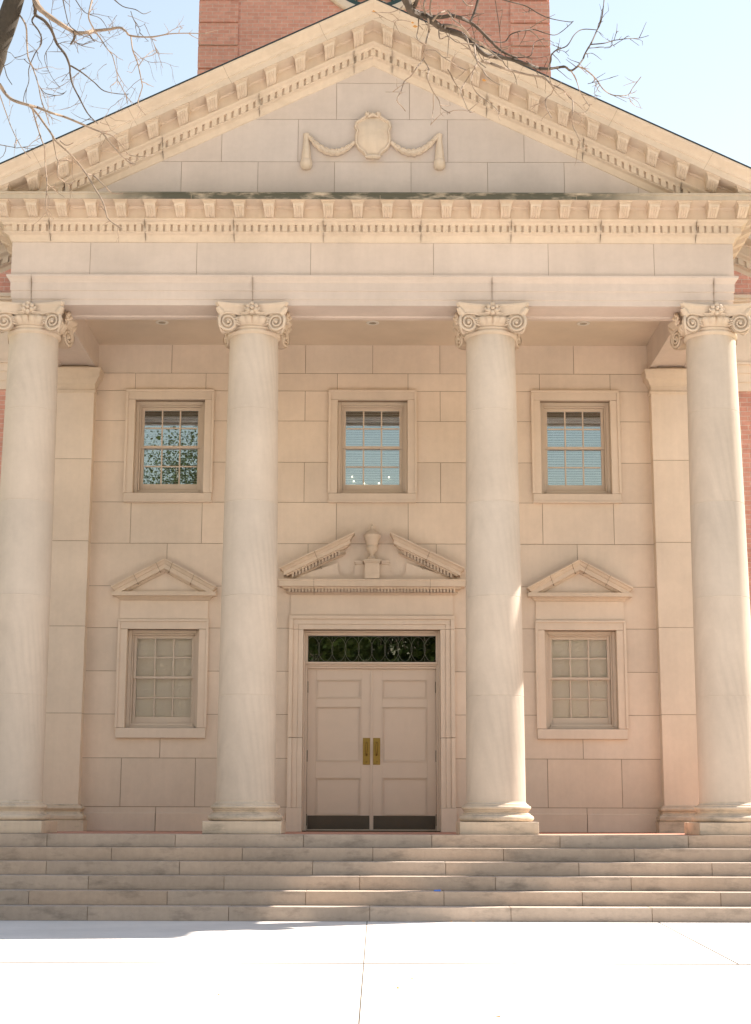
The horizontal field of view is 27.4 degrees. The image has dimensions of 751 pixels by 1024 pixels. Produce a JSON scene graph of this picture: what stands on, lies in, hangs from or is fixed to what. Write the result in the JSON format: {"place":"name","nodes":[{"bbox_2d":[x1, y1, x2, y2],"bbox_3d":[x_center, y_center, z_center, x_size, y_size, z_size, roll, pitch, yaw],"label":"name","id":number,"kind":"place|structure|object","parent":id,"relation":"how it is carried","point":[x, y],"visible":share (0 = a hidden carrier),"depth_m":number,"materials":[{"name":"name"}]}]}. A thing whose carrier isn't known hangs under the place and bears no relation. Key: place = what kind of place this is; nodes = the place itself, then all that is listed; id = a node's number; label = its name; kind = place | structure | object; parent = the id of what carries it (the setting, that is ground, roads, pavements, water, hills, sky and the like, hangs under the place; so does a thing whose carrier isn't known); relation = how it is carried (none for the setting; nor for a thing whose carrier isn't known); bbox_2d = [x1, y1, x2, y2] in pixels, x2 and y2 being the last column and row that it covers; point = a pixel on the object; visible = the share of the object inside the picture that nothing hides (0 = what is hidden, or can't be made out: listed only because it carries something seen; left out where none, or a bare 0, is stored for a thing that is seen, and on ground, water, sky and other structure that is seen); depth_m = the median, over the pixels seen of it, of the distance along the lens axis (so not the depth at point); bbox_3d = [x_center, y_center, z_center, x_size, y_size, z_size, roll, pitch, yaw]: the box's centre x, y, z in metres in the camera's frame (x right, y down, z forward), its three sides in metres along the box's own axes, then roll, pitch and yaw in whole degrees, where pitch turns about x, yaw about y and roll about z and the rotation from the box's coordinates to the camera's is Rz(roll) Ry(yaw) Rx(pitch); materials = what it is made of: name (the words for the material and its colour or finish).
{"place":"outdoors","nodes":[
{"label":"outdoors","id":0,"kind":"place"},
{"bbox_2d":[0,0,648,242],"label":"bare tree","id":1,"kind":"object","parent":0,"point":[10,13],"visible":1,"depth_m":9.71,"materials":[{"name":"brown plant"}]},
{"bbox_2d":[0,920,750,1023],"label":"pavement","id":2,"kind":"structure","parent":0,"point":[148,972],"depth_m":11.47,"materials":[{"name":"concrete"}]},
{"bbox_2d":[0,833,750,922],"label":"entrance steps","id":3,"kind":"structure","parent":2,"relation":"on","point":[356,877],"depth_m":17.85,"materials":[{"name":"stone"}]},
{"bbox_2d":[0,0,750,166],"label":"sky","id":4,"kind":"structure","parent":0,"point":[693,65],"materials":[{"name":"blue"}]},
{"label":"ground","id":5,"kind":"structure","parent":0,"visible":0},
{"bbox_2d":[0,0,750,834],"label":"campus building","id":6,"kind":"structure","parent":5,"relation":"on","point":[374,458],"depth_m":21.20,"materials":[{"name":"stone"}]},
{"bbox_2d":[114,619,208,737],"bbox_3d":[-3.141,2.533,23.134,1.342,1.742,0.988,0,-11,0],"label":"window","id":7,"kind":"structure","parent":6,"relation":"in","point":[164,687],"depth_m":22.84,"materials":[{"name":"paint"}]},
{"bbox_2d":[122,389,213,502],"bbox_3d":[-3.128,-0.919,23.815,1.342,1.753,0.992,0,-11,0],"label":"window","id":8,"kind":"structure","parent":6,"relation":"in","point":[171,457],"depth_m":23.53,"materials":[{"name":"paint"}]},
{"bbox_2d":[306,669,372,830],"bbox_3d":[-0.533,3.484,22.690,0.973,2.353,0.120,0,-11,0],"label":"door","id":9,"kind":"structure","parent":6,"relation":"in","point":[339,719],"depth_m":22.71,"materials":[{"name":"beige paint"}]},
{"bbox_2d":[308,636,435,661],"bbox_3d":[-0.054,2.048,22.999,1.906,0.397,0.011,0,-11,0],"label":"transom window","id":10,"kind":"structure","parent":6,"relation":"in","point":[320,648],"depth_m":23.00,"materials":[{"name":"black glass"}]},
{"bbox_2d":[328,389,416,502],"bbox_3d":[-0.046,-0.911,23.813,1.342,1.753,0.992,0,-11,0],"label":"window","id":11,"kind":"structure","parent":6,"relation":"in","point":[372,446],"depth_m":23.54,"materials":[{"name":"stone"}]},
{"bbox_2d":[372,669,436,830],"bbox_3d":[0.425,3.486,22.690,0.955,2.353,0.120,0,-11,0],"label":"door","id":12,"kind":"structure","parent":6,"relation":"in","point":[404,700],"depth_m":22.71,"materials":[{"name":"beige paint"}]},
{"bbox_2d":[531,390,621,503],"bbox_3d":[3.036,-0.902,23.812,1.342,1.753,0.992,0,-11,0],"label":"window","id":13,"kind":"structure","parent":6,"relation":"in","point":[574,461],"depth_m":23.53,"materials":[{"name":"paint"}]},
{"bbox_2d":[535,620,628,738],"bbox_3d":[3.029,2.550,23.131,1.342,1.742,0.988,0,-11,0],"label":"window","id":14,"kind":"structure","parent":6,"relation":"in","point":[579,674],"depth_m":22.84,"materials":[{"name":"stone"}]}
]}

